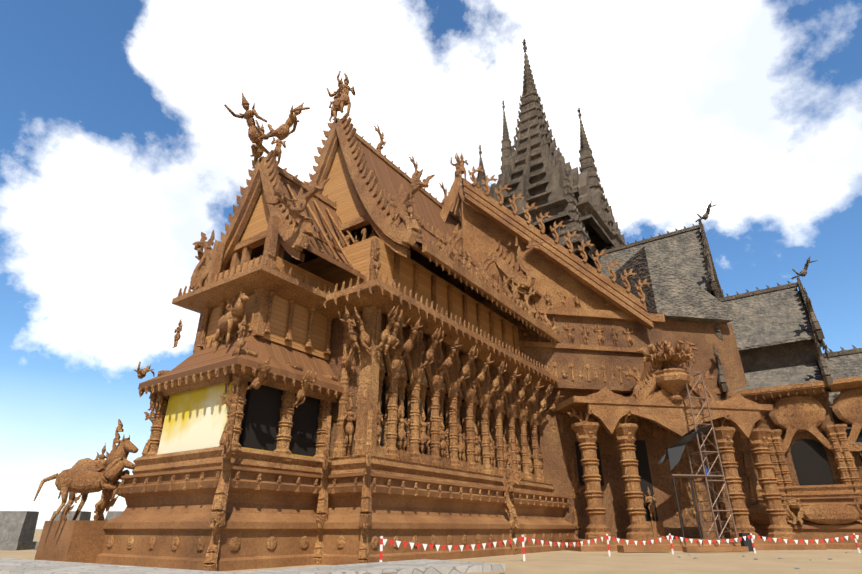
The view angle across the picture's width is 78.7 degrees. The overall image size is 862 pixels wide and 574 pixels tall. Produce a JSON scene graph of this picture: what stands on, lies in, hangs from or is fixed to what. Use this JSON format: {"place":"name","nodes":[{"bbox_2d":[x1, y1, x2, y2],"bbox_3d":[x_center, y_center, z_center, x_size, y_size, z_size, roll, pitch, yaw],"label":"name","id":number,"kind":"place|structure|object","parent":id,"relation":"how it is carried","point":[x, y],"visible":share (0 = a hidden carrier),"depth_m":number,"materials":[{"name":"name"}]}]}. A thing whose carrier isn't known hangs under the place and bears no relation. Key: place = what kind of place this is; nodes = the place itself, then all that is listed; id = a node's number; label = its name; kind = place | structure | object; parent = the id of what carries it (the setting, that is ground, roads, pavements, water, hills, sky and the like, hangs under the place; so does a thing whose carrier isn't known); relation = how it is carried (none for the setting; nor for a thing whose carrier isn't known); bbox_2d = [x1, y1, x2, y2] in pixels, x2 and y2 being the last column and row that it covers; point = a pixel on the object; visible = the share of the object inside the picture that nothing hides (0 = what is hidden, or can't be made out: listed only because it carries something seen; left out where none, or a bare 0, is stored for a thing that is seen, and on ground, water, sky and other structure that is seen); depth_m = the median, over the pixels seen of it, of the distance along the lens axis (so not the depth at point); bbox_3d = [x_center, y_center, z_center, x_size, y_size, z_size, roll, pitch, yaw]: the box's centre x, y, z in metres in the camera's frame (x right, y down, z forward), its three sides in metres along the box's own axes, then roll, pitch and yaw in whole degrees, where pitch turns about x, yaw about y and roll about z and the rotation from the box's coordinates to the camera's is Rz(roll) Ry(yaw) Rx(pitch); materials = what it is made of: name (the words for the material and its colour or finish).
{"place":"outdoors","nodes":[
{"label":"outdoors","id":0,"kind":"place"},
{"bbox_2d":[0,558,504,573],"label":"paving","id":1,"kind":"structure","parent":0,"point":[31,566],"depth_m":14.78,"materials":[{"name":"grey concrete"}]},
{"bbox_2d":[202,144,519,370],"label":"wall panels","id":2,"kind":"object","parent":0,"point":[338,188],"depth_m":26.16,"materials":[{"name":"brown wood"}]},
{"bbox_2d":[0,529,861,573],"bbox_3d":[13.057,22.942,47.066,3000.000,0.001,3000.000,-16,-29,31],"label":"sand ground","id":3,"kind":"structure","parent":0,"point":[617,562],"depth_m":20.05,"materials":[{"name":"beige sand"}]},
{"bbox_2d":[0,511,846,573],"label":"stone blocks","id":4,"kind":"structure","parent":3,"relation":"on","point":[17,530],"depth_m":31.97,"materials":[{"name":"stone"}]},
{"bbox_2d":[34,466,861,570],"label":"temple platform mouldings","id":5,"kind":"object","parent":3,"relation":"on","point":[284,516],"visible":0.56,"depth_m":19.42,"materials":[{"name":"brown wood"}]},
{"bbox_2d":[60,113,861,570],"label":"temple carved wood","id":6,"kind":"object","parent":3,"relation":"on","point":[538,259],"visible":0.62,"depth_m":28.87,"materials":[{"name":"brown wood"}]},
{"bbox_2d":[157,381,232,454],"bbox_3d":[-9.097,4.777,20.377,4.200,3.700,0.075,-16,-29,31],"label":"window covering","id":7,"kind":"object","parent":6,"relation":"attached to","point":[195,419],"visible":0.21,"depth_m":20.16,"materials":[{"name":"beige fabric"}]},
{"bbox_2d":[241,447,315,457],"bbox_3d":[-5.745,6.344,20.026,0.125,0.060,3.800,-16,-29,31],"label":"window sill","id":8,"kind":"structure","parent":6,"relation":"attached to","point":[273,451],"depth_m":19.59,"materials":[{"name":"brown wood"}]},
{"bbox_2d":[34,71,837,520],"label":"statues","id":9,"kind":"object","parent":6,"relation":"on","point":[84,477],"visible":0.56,"depth_m":24.94,"materials":[{"name":"brown wood"}]},
{"bbox_2d":[138,140,861,444],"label":"temple roofs","id":10,"kind":"structure","parent":6,"relation":"on","point":[672,269],"depth_m":40.45,"materials":[{"name":"wood"}]},
{"bbox_2d":[239,249,861,520],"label":"window openings","id":11,"kind":"object","parent":6,"relation":"in","point":[260,419],"visible":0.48,"depth_m":22.06,"materials":[{"name":"black"}]},
{"bbox_2d":[476,53,861,456],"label":"grey temple carving","id":12,"kind":"object","parent":6,"relation":"on","point":[540,172],"visible":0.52,"depth_m":55.28},
{"bbox_2d":[479,39,829,359],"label":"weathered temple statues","id":13,"kind":"object","parent":12,"relation":"on","point":[803,273],"visible":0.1,"depth_m":48.61,"materials":[{"name":"grey wood"}]},
{"bbox_2d":[660,372,738,542],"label":"scaffold tower","id":14,"kind":"structure","parent":6,"relation":"on","point":[705,476],"depth_m":32.84,"materials":[{"name":"grey metal"}]},
{"bbox_2d":[658,427,709,544],"bbox_3d":[16.029,12.076,32.313,3.253,6.814,3.299,-16,-29,31],"label":"canopy","id":15,"kind":"object","parent":14,"relation":"attached to","point":[673,454],"visible":0.98,"depth_m":32.32,"materials":[{"name":"grey fabric"}]},
{"bbox_2d":[379,533,861,561],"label":"bunting","id":16,"kind":"object","parent":3,"relation":"on","point":[515,539],"depth_m":24.06},
{"bbox_2d":[738,533,753,551],"bbox_3d":[18.021,14.554,29.966,0.600,0.950,0.300,4,-25,-9],"label":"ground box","id":17,"kind":"object","parent":3,"relation":"on","point":[747,542],"visible":0.71,"depth_m":29.84,"materials":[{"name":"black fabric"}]},
{"bbox_2d":[0,0,861,528],"label":"sky","id":18,"kind":"structure","parent":0,"point":[120,145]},
{"bbox_2d":[327,311,861,538],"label":"temple walls","id":19,"kind":"structure","parent":0,"point":[558,451],"depth_m":36.52,"materials":[{"name":"brown wood"}]}
]}

